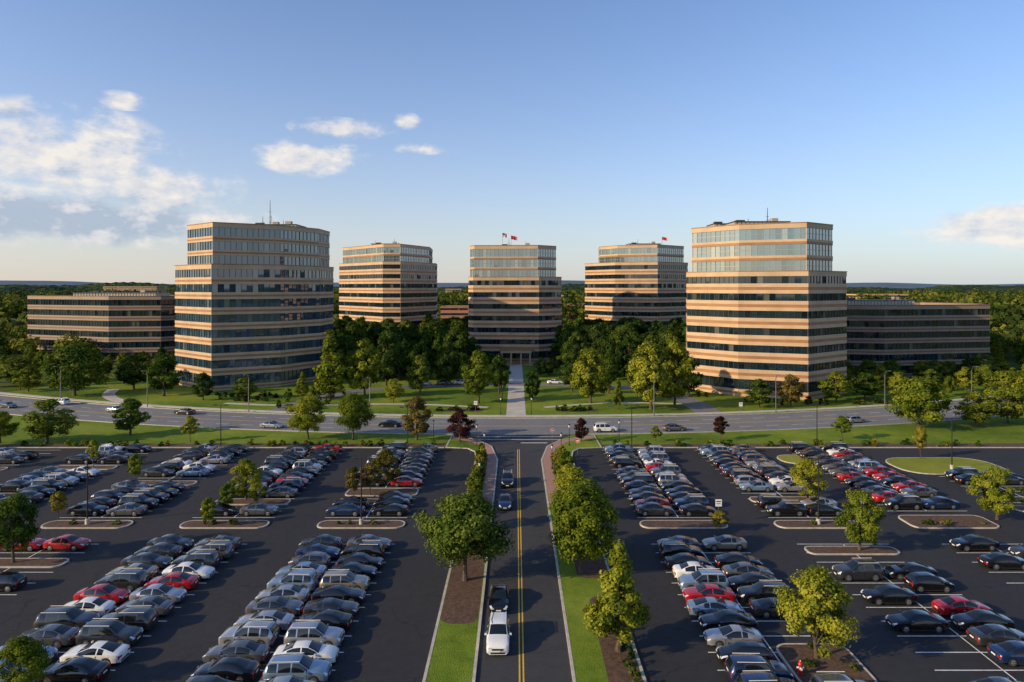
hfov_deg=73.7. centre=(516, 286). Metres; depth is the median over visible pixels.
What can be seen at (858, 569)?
parked car
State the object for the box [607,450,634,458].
parked car
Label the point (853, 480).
parked car
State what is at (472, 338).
tree
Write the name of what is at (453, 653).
road median
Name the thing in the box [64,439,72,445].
shrub
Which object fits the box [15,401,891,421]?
road marking
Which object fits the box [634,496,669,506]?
parked car
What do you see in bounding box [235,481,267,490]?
parked car
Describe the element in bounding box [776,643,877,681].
mulch bed
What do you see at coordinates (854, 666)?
shrub
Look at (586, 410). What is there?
mulch bed
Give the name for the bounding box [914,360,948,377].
tree
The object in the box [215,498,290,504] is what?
tree island
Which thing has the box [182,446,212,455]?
parked car
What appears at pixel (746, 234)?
windows
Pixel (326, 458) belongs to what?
parked car
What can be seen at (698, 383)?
tree
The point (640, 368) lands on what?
tree
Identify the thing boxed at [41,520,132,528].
end island
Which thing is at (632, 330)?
tree
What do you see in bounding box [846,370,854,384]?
tree
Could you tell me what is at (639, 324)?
tree
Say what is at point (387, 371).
tree
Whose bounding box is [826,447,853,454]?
parked car
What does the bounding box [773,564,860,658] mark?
tree
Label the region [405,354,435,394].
tree
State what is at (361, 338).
tree
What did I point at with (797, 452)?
parked car
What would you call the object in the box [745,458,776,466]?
parked car
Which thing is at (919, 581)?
parked car
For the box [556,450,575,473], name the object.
tree
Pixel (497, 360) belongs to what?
tree
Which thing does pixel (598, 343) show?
tree
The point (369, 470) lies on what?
tree
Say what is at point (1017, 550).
parked car
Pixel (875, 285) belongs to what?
hills
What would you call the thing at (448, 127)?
sky
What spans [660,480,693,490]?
parked car
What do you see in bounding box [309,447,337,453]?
parked car
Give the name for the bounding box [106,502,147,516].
parked car
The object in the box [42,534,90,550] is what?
parked car
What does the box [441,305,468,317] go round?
walls
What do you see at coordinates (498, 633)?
car
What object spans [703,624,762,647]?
parked car
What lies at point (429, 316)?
tree
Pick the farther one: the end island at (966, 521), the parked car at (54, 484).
the parked car at (54, 484)
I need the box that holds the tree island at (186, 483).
[142,481,196,485]
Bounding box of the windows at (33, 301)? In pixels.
[28,299,174,359]
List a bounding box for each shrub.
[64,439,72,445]
[68,519,77,524]
[111,520,121,524]
[115,440,122,445]
[231,519,238,524]
[247,439,253,444]
[276,400,281,407]
[283,394,290,401]
[284,388,292,396]
[310,387,315,395]
[324,395,330,404]
[365,440,372,446]
[369,518,376,524]
[466,404,473,410]
[471,460,481,468]
[477,455,485,463]
[553,451,559,463]
[621,641,627,648]
[622,655,633,667]
[627,647,635,658]
[628,666,640,676]
[632,675,640,681]
[767,441,774,446]
[802,658,812,666]
[806,641,813,648]
[810,659,816,666]
[849,662,859,670]
[861,440,869,444]
[871,440,877,446]
[927,518,934,524]
[952,439,959,445]
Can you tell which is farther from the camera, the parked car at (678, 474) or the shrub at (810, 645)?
the parked car at (678, 474)
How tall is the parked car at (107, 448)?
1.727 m
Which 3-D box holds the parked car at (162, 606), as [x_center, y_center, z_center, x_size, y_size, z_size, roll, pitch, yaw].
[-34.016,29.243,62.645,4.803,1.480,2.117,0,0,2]
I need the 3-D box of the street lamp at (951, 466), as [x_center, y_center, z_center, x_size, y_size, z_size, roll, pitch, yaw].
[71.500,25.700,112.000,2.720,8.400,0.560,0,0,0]
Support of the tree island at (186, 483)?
on the parking lot pavement at (389, 633)
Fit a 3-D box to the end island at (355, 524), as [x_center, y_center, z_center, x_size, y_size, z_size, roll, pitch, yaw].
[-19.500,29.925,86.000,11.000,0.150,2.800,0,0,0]
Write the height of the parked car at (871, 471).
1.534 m
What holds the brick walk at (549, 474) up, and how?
on the road median at (577, 594)
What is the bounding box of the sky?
[0,0,1023,284]
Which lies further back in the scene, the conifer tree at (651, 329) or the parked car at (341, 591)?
the conifer tree at (651, 329)
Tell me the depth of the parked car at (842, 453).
118.39 m
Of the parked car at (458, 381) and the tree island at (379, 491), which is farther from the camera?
the parked car at (458, 381)
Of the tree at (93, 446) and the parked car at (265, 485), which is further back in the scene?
the tree at (93, 446)
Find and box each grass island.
[777,455,804,463]
[885,457,1005,474]
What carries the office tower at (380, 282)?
on the ground at (6, 386)
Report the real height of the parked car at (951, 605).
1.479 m
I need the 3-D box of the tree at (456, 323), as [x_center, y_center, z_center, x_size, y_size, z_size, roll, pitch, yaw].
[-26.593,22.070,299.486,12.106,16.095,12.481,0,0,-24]
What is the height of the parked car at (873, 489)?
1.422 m
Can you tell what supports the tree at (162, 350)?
on the ground at (6, 386)
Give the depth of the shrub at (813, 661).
53.70 m
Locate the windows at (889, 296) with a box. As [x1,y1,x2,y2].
[846,295,907,296]
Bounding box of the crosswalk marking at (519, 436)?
[477,436,560,439]
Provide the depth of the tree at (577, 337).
229.26 m
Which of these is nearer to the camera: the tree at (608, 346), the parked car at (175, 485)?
the parked car at (175, 485)
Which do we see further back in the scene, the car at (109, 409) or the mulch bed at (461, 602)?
the car at (109, 409)
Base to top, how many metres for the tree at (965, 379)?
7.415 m
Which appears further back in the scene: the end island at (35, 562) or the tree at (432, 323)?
the tree at (432, 323)
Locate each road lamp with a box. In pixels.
[53,366,60,397]
[141,371,147,406]
[244,374,248,411]
[367,377,369,408]
[653,377,656,415]
[775,374,779,412]
[884,371,890,406]
[971,366,978,400]
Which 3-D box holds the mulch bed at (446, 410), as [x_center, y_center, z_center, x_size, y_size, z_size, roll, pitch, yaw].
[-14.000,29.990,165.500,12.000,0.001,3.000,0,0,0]
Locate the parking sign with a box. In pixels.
[715,499,721,519]
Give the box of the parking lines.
[0,450,1023,681]
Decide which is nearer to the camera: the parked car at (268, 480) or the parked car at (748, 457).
the parked car at (268, 480)
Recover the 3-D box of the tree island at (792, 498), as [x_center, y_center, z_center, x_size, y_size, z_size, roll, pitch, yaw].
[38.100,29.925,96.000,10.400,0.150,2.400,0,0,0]
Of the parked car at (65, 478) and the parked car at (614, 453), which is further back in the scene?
the parked car at (614, 453)
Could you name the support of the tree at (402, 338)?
on the lawn at (997, 430)
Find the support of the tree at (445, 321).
on the ground at (6, 386)
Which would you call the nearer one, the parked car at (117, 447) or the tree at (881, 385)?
the parked car at (117, 447)
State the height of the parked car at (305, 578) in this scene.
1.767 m
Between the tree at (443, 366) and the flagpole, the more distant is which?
the flagpole
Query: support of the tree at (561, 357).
on the lawn at (997, 430)
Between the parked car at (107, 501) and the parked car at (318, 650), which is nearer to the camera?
the parked car at (318, 650)
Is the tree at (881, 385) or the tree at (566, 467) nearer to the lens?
the tree at (566, 467)
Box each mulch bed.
[0,443,445,446]
[434,409,482,411]
[441,545,484,623]
[479,458,486,493]
[553,461,606,577]
[559,409,598,411]
[590,596,642,681]
[601,443,1023,446]
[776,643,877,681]
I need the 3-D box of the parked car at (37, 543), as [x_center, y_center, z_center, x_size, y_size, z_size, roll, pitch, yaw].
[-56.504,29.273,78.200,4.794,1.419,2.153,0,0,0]
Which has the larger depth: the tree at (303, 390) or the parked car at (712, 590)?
the tree at (303, 390)
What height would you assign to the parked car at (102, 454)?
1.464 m
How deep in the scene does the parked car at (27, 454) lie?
118.32 m
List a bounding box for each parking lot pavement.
[0,448,474,681]
[573,448,1023,681]
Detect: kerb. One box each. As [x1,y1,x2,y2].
[0,395,1008,417]
[9,447,443,447]
[10,414,451,434]
[588,416,999,434]
[603,447,1023,447]
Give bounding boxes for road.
[0,394,73,411]
[0,399,1023,434]
[258,383,726,416]
[470,434,572,681]
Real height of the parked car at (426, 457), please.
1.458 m
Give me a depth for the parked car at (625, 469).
107.71 m
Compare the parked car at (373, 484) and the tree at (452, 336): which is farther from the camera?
the tree at (452, 336)
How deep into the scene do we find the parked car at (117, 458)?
115.49 m
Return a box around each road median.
[422,435,497,681]
[541,435,646,681]
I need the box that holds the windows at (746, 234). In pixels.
[688,228,845,392]
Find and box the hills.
[0,280,1023,287]
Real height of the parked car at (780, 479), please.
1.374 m
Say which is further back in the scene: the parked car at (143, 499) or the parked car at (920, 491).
the parked car at (920, 491)
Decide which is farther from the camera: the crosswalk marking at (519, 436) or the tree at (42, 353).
the tree at (42, 353)
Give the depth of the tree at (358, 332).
250.87 m
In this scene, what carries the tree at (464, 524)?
on the road median at (453, 653)
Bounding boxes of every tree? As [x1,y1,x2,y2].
[0,354,9,364]
[0,357,36,383]
[0,410,21,442]
[0,489,40,562]
[0,634,52,681]
[11,371,24,389]
[12,366,42,390]
[20,397,78,443]
[23,343,36,360]
[31,359,41,373]
[32,350,43,361]
[36,351,51,372]
[38,342,111,395]
[49,491,67,519]
[85,439,99,466]
[88,361,103,377]
[101,360,112,375]
[102,357,113,370]
[110,397,151,435]
[114,354,153,388]
[116,353,126,362]
[126,453,143,479]
[136,351,149,363]
[141,355,152,365]
[143,354,185,395]
[154,347,167,356]
[179,415,199,441]
[189,372,215,399]
[200,497,216,526]
[218,483,235,503]
[227,458,262,499]
[230,377,259,398]
[247,482,267,501]
[285,392,326,438]
[293,372,309,397]
[312,329,347,399]
[332,335,352,377]
[333,323,339,348]
[333,324,346,339]
[333,391,375,439]
[334,318,345,330]
[337,320,360,339]
[339,334,359,376]
[339,340,367,377]
[341,314,352,324]
[342,338,382,397]
[344,466,363,495]
[345,317,368,329]
[351,326,370,339]
[359,336,374,358]
[359,462,382,494]
[366,323,381,344]
[369,326,391,347]
[369,330,405,386]
[371,447,403,485]
[379,317,402,330]
[382,332,417,379]
[383,378,404,401]
[385,324,399,330]
[397,319,416,334]
[398,396,432,439]
[400,327,410,339]
[400,341,411,377]
[402,343,434,370]
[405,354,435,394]
[406,324,422,343]
[406,327,417,342]
[412,489,514,581]
[418,314,435,327]
[419,318,428,331]
[419,326,445,373]
[425,319,442,328]
[431,341,461,385]
[435,328,465,378]
[436,324,450,343]
[443,318,458,328]
[446,410,476,441]
[448,316,462,328]
[450,319,468,332]
[452,330,481,380]
[460,316,468,330]
[461,349,498,402]
[465,472,482,490]
[466,489,489,504]
[467,336,480,352]
[487,353,495,364]
[489,353,510,393]
[524,369,540,400]
[535,357,546,369]
[535,361,546,376]
[545,359,554,374]
[545,481,620,572]
[549,325,565,363]
[549,467,585,506]
[553,358,559,368]
[554,463,578,488]
[555,477,612,534]
[556,340,573,362]
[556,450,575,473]
[557,322,583,352]
[558,352,581,390]
[562,330,589,364]
[568,348,582,365]
[569,348,610,402]
[571,329,589,346]
[573,418,589,440]
[574,313,589,324]
[581,319,595,332]
[581,324,593,336]
[583,539,652,652]
[584,323,610,346]
[586,328,602,340]
[589,336,606,364]
[589,337,600,364]
[593,318,603,324]
[595,353,623,393]
[597,339,626,372]
[599,321,615,332]
[607,330,627,373]
[610,324,619,329]
[611,378,624,409]
[613,336,640,380]
[615,325,630,333]
[616,317,627,326]
[619,334,648,364]
[621,320,637,334]
[621,327,637,336]
[622,317,638,332]
[626,341,676,409]
[629,318,648,335]
[642,320,664,335]
[642,327,659,341]
[643,333,658,353]
[646,337,659,371]
[649,426,662,441]
[650,339,696,407]
[655,331,667,344]
[658,331,685,365]
[659,326,680,342]
[662,317,682,326]
[668,322,679,331]
[669,318,680,330]
[675,319,685,341]
[678,355,705,396]
[680,326,685,346]
[709,510,729,532]
[713,416,729,439]
[744,378,774,407]
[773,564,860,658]
[776,374,805,405]
[789,457,830,498]
[817,371,854,402]
[830,415,852,439]
[832,488,885,550]
[846,361,854,379]
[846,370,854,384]
[847,372,879,399]
[852,359,879,381]
[869,365,888,381]
[873,375,885,393]
[881,361,907,376]
[884,359,901,376]
[884,376,952,426]
[886,371,906,395]
[911,361,919,374]
[912,426,927,457]
[913,361,928,377]
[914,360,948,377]
[922,368,941,384]
[934,361,951,385]
[942,361,958,378]
[942,375,958,393]
[952,391,1003,425]
[954,366,978,391]
[955,357,981,379]
[965,465,1023,519]
[969,365,980,385]
[970,355,1003,374]
[978,364,994,388]
[983,370,1023,399]
[988,386,1023,423]
[990,334,1009,355]
[990,339,1006,363]
[993,359,1008,369]
[997,360,1014,372]
[1015,341,1023,358]
[1015,345,1023,364]
[1015,370,1023,386]
[1016,357,1023,369]
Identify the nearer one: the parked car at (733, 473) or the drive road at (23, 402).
the parked car at (733, 473)
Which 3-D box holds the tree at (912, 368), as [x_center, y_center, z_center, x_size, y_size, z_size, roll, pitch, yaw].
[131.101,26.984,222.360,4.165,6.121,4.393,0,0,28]
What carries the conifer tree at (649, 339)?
on the lawn at (997, 430)
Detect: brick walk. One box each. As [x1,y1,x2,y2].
[452,436,496,503]
[543,436,592,503]
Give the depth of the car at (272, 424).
144.60 m
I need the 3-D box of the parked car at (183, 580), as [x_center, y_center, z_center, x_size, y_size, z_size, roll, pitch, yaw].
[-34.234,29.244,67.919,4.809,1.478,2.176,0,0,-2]
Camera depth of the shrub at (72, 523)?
85.89 m
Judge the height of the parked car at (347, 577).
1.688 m
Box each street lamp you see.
[76,457,98,524]
[213,404,228,447]
[350,457,371,524]
[400,406,414,452]
[624,405,638,450]
[807,457,829,524]
[809,404,824,448]
[943,418,960,468]
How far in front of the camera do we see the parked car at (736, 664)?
51.59 m
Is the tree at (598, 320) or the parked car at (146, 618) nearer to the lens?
the parked car at (146, 618)
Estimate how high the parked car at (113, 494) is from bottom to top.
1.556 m
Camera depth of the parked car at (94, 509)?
89.35 m
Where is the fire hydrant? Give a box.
[797,660,803,675]
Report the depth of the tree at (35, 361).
228.24 m
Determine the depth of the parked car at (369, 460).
113.02 m
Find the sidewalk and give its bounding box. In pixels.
[0,392,996,416]
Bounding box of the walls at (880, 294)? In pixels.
[846,294,908,299]
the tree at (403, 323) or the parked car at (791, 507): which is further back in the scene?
the tree at (403, 323)
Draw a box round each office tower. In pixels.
[174,215,333,390]
[339,238,436,326]
[468,243,561,364]
[585,242,687,326]
[686,208,846,399]
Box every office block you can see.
[27,290,174,362]
[846,294,990,376]
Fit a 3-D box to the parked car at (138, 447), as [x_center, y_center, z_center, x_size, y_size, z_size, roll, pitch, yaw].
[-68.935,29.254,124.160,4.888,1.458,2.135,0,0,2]
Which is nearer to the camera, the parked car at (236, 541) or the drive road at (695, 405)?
the parked car at (236, 541)
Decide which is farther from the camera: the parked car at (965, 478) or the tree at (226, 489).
the parked car at (965, 478)
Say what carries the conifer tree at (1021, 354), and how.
on the ground at (6, 386)
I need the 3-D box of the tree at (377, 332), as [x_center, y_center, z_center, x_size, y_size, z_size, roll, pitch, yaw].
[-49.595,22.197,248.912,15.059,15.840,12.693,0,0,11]
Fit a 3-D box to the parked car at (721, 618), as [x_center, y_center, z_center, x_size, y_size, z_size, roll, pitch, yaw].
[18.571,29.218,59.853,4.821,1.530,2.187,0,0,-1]
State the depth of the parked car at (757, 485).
99.70 m
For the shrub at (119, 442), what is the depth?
128.46 m
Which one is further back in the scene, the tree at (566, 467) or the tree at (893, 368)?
the tree at (893, 368)
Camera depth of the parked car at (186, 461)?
113.19 m
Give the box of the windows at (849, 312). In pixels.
[846,309,988,372]
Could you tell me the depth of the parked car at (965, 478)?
103.53 m
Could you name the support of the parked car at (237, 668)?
on the parking lot pavement at (389, 633)
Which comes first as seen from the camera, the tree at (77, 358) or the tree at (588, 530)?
the tree at (588, 530)
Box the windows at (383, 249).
[340,247,435,324]
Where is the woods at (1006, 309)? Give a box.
[0,288,1023,332]
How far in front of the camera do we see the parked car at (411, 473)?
105.09 m
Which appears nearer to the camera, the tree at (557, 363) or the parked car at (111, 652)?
the parked car at (111, 652)
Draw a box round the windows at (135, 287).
[103,287,167,290]
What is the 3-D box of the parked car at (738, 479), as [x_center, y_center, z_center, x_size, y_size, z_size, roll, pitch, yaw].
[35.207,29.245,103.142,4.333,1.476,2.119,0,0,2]
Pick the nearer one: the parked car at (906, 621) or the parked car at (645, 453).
the parked car at (906, 621)
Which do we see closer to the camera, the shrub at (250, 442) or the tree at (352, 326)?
the shrub at (250, 442)
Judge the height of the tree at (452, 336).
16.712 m
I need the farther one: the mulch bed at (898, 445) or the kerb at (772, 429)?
the kerb at (772, 429)
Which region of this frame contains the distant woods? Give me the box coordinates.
[0,282,1023,311]
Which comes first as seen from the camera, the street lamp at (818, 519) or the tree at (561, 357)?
the street lamp at (818, 519)
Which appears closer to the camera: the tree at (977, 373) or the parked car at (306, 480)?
the parked car at (306, 480)
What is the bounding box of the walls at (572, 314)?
[567,303,584,319]
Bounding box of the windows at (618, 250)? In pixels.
[585,248,686,325]
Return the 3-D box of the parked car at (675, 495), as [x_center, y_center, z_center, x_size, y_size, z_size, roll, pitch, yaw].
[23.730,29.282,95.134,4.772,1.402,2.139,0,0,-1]
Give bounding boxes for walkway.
[102,389,150,406]
[224,403,487,407]
[506,365,525,414]
[545,402,680,407]
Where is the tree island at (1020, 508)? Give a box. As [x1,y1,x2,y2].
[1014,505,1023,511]
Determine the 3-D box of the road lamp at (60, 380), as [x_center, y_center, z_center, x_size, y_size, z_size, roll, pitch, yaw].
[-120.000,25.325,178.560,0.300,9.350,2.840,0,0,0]
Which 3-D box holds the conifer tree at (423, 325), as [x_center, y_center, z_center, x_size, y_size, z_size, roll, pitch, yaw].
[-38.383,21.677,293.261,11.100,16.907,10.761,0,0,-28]
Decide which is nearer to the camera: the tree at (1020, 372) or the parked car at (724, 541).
the parked car at (724, 541)
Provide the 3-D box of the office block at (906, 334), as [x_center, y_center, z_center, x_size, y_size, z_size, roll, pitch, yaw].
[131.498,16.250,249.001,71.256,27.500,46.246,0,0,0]
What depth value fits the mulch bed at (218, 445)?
129.05 m
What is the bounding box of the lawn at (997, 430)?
[0,365,1023,447]
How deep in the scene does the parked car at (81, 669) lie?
51.43 m
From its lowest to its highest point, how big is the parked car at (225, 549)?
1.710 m
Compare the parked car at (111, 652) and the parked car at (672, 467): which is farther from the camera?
the parked car at (672, 467)
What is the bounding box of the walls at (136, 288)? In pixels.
[103,286,167,289]
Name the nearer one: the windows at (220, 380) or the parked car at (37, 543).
the parked car at (37, 543)
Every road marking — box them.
[5,408,960,429]
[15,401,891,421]
[18,405,958,425]
[25,406,961,425]
[517,449,523,681]
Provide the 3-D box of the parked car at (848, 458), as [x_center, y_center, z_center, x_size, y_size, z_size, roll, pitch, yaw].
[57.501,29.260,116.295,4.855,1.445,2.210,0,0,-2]
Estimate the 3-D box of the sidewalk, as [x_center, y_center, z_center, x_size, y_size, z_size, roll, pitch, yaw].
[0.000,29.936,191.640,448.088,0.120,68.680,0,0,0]
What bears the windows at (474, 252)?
in the office tower at (514, 303)
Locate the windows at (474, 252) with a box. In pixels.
[469,249,560,357]
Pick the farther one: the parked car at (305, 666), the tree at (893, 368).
the tree at (893, 368)
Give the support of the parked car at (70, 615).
on the parking lot pavement at (389, 633)
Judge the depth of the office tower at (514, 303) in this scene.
269.46 m
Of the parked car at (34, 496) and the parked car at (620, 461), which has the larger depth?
the parked car at (620, 461)
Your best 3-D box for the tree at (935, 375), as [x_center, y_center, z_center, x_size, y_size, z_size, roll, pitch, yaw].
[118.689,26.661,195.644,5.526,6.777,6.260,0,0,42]
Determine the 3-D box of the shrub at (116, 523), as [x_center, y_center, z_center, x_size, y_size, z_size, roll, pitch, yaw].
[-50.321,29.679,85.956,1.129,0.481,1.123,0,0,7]
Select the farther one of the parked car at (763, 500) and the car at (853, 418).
the car at (853, 418)
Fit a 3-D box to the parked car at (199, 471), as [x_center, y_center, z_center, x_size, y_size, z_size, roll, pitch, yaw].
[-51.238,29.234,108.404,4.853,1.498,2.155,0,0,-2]
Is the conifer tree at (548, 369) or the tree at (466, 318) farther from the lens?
the tree at (466, 318)
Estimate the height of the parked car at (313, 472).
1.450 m
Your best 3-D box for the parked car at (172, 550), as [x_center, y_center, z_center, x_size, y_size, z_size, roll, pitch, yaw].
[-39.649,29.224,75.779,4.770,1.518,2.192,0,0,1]
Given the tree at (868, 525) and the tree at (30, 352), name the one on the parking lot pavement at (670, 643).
the tree at (868, 525)
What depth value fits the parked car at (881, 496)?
94.60 m
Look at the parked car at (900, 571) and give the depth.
69.98 m
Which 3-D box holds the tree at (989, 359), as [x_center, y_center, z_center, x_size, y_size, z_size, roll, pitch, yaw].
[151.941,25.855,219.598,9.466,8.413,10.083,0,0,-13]
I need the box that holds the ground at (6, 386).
[0,312,1023,392]
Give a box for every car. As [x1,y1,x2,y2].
[0,401,17,408]
[0,447,16,454]
[0,453,25,463]
[0,479,31,491]
[0,536,46,551]
[0,571,27,591]
[0,641,57,663]
[0,658,28,681]
[7,475,41,481]
[7,490,44,501]
[13,450,38,459]
[16,485,55,496]
[16,623,79,648]
[19,470,49,477]
[30,478,67,490]
[33,466,66,472]
[33,605,99,628]
[36,656,110,681]
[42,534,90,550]
[43,472,78,485]
[56,397,70,404]
[59,640,130,663]
[64,454,97,463]
[64,470,86,480]
[65,596,115,615]
[66,502,108,515]
[67,466,99,476]
[73,583,130,602]
[76,618,142,645]
[77,496,117,507]
[81,451,106,458]
[85,445,115,452]
[91,489,126,500]
[94,568,148,591]
[97,454,128,463]
[101,605,158,630]
[104,443,122,450]
[104,450,133,457]
[105,406,119,411]
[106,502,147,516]
[106,562,158,578]
[111,479,149,488]
[112,485,140,493]
[115,595,174,615]
[118,493,158,508]
[120,552,172,567]
[122,443,151,452]
[129,583,186,602]
[133,488,169,501]
[134,542,183,557]
[141,466,174,476]
[144,571,199,589]
[147,533,193,548]
[150,480,185,490]
[150,485,178,495]
[155,460,184,471]
[161,457,192,464]
[161,561,214,580]
[170,549,220,567]
[173,451,203,459]
[174,408,195,414]
[176,465,210,476]
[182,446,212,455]
[183,461,215,470]
[184,674,235,681]
[186,540,234,559]
[191,443,217,449]
[191,656,259,681]
[194,534,241,548]
[199,454,230,463]
[200,502,236,515]
[202,639,269,662]
[207,450,233,457]
[214,447,241,455]
[218,619,279,645]
[220,443,249,451]
[229,485,259,496]
[233,609,295,631]
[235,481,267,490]
[237,475,272,484]
[239,502,278,515]
[245,595,303,614]
[255,584,310,602]
[257,465,282,475]
[259,421,283,428]
[259,675,315,681]
[260,470,277,480]
[261,485,298,497]
[262,652,331,681]
[264,455,294,466]
[266,461,288,470]
[267,569,318,590]
[269,477,304,490]
[273,640,338,662]
[275,450,303,458]
[276,475,308,484]
[276,561,327,578]
[279,454,297,461]
[279,471,312,480]
[284,443,312,451]
[284,620,344,646]
[285,446,307,454]
[286,466,318,475]
[288,551,330,566]
[292,459,322,470]
[295,543,340,557]
[298,609,352,629]
[299,533,342,547]
[303,454,331,462]
[303,597,358,615]
[307,450,336,458]
[307,458,326,466]
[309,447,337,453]
[311,584,365,602]
[314,443,342,450]
[319,569,369,589]
[326,502,365,516]
[331,561,376,577]
[332,496,369,507]
[336,552,382,567]
[341,540,384,557]
[346,534,391,548]
[355,475,384,486]
[366,455,396,465]
[372,503,408,515]
[373,495,410,507]
[374,450,401,456]
[375,451,400,462]
[378,419,401,427]
[378,490,412,501]
[379,446,404,454]
[381,441,408,451]
[391,475,422,486]
[394,465,425,475]
[397,470,422,478]
[398,462,427,470]
[401,458,429,466]
[404,450,432,458]
[404,454,431,462]
[409,446,433,453]
[414,443,437,451]
[437,380,451,384]
[453,379,465,384]
[484,611,511,654]
[487,583,510,612]
[497,493,512,509]
[500,469,514,486]
[547,379,562,383]
[593,422,617,431]
[604,443,631,450]
[605,447,632,454]
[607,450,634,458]
[609,454,638,462]
[613,456,641,467]
[616,466,647,474]
[617,470,645,480]
[620,473,653,485]
[624,479,657,489]
[628,485,662,494]
[629,491,664,501]
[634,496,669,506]
[635,502,673,515]
[637,445,664,454]
[639,450,660,458]
[641,452,668,462]
[643,458,672,466]
[645,462,665,470]
[650,464,680,475]
[655,470,686,478]
[656,472,688,484]
[657,535,699,547]
[659,540,703,557]
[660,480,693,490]
[662,423,686,430]
[664,552,711,568]
[665,485,701,495]
[668,491,692,501]
[672,561,714,577]
[673,494,708,507]
[677,568,728,589]
[679,502,715,516]
[682,583,735,601]
[686,596,742,616]
[697,443,717,451]
[699,609,757,630]
[700,445,728,455]
[702,534,747,550]
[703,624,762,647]
[707,450,733,457]
[709,454,739,462]
[713,457,742,466]
[714,551,762,567]
[716,640,773,663]
[719,462,750,470]
[721,561,773,578]
[722,465,752,475]
[725,653,793,681]
[728,444,755,450]
[728,571,777,588]
[729,469,761,480]
[730,447,758,455]
[733,475,761,484]
[735,450,765,458]
[735,670,794,681]
[737,580,789,601]
[739,480,773,491]
[741,453,766,462]
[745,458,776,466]
[749,597,786,618]
[752,462,783,470]
[756,494,788,508]
[757,464,789,475]
[764,471,792,480]
[766,500,806,516]
[769,475,792,484]
[774,480,810,491]
[788,441,815,451]
[795,447,824,454]
[799,450,825,458]
[800,496,837,505]
[805,502,841,515]
[809,671,867,681]
[811,454,839,460]
[814,457,845,466]
[819,442,848,450]
[822,462,854,470]
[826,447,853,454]
[829,466,863,475]
[831,450,862,456]
[832,558,883,581]
[836,471,866,480]
[838,454,867,463]
[844,475,880,485]
[847,415,865,422]
[848,458,879,464]
[853,460,885,469]
[853,480,890,490]
[861,485,898,494]
[861,583,917,605]
[862,465,896,476]
[871,490,897,503]
[872,471,905,479]
[879,475,914,486]
[883,493,922,509]
[883,562,937,580]
[885,609,949,632]
[891,480,927,490]
[900,485,937,496]
[904,571,954,592]
[922,496,959,509]
[931,595,992,616]
[944,466,979,478]
[949,534,999,551]
[951,609,1014,629]
[954,473,975,484]
[966,623,1023,646]
[968,676,1022,681]
[977,552,1023,569]
[987,640,1023,666]
[991,475,1023,484]
[1008,543,1023,557]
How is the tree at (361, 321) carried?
on the ground at (6, 386)
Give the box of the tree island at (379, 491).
[345,488,418,495]
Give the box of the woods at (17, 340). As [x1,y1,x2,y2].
[0,317,1023,354]
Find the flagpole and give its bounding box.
[502,233,508,244]
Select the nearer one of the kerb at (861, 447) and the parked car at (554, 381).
the kerb at (861, 447)
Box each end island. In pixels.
[0,558,68,567]
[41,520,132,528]
[55,465,116,469]
[179,520,269,528]
[317,520,404,528]
[640,520,727,528]
[774,520,858,528]
[804,546,899,554]
[898,515,999,528]
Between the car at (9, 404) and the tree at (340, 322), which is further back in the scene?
the tree at (340, 322)
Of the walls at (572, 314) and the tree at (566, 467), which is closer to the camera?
the tree at (566, 467)
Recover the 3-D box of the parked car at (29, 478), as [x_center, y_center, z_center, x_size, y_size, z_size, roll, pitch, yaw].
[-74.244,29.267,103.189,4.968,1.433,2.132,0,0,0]
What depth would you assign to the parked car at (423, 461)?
113.03 m
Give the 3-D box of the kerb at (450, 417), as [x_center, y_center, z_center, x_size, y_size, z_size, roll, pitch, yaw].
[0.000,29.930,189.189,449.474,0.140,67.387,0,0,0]
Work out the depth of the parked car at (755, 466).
110.77 m
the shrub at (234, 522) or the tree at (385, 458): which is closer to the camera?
the shrub at (234, 522)
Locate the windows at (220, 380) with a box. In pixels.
[176,227,332,385]
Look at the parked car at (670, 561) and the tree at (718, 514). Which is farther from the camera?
the tree at (718, 514)
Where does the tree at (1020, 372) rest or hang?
on the ground at (6, 386)
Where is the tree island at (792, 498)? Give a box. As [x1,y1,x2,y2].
[749,496,813,501]
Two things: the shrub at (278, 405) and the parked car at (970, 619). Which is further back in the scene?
the shrub at (278, 405)
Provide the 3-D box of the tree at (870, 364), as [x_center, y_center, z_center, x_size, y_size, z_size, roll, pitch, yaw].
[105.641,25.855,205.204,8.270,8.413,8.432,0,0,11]
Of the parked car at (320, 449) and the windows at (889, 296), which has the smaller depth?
the parked car at (320, 449)
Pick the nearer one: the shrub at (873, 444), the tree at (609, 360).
the shrub at (873, 444)
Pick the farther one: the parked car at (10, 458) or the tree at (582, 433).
the tree at (582, 433)
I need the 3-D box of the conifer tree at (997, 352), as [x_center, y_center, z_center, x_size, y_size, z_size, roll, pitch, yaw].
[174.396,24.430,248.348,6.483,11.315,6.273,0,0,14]
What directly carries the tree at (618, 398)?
on the lawn at (997, 430)
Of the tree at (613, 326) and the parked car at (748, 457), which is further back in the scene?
the tree at (613, 326)
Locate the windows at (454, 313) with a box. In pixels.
[441,308,467,319]
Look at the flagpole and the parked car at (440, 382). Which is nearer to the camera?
the parked car at (440, 382)

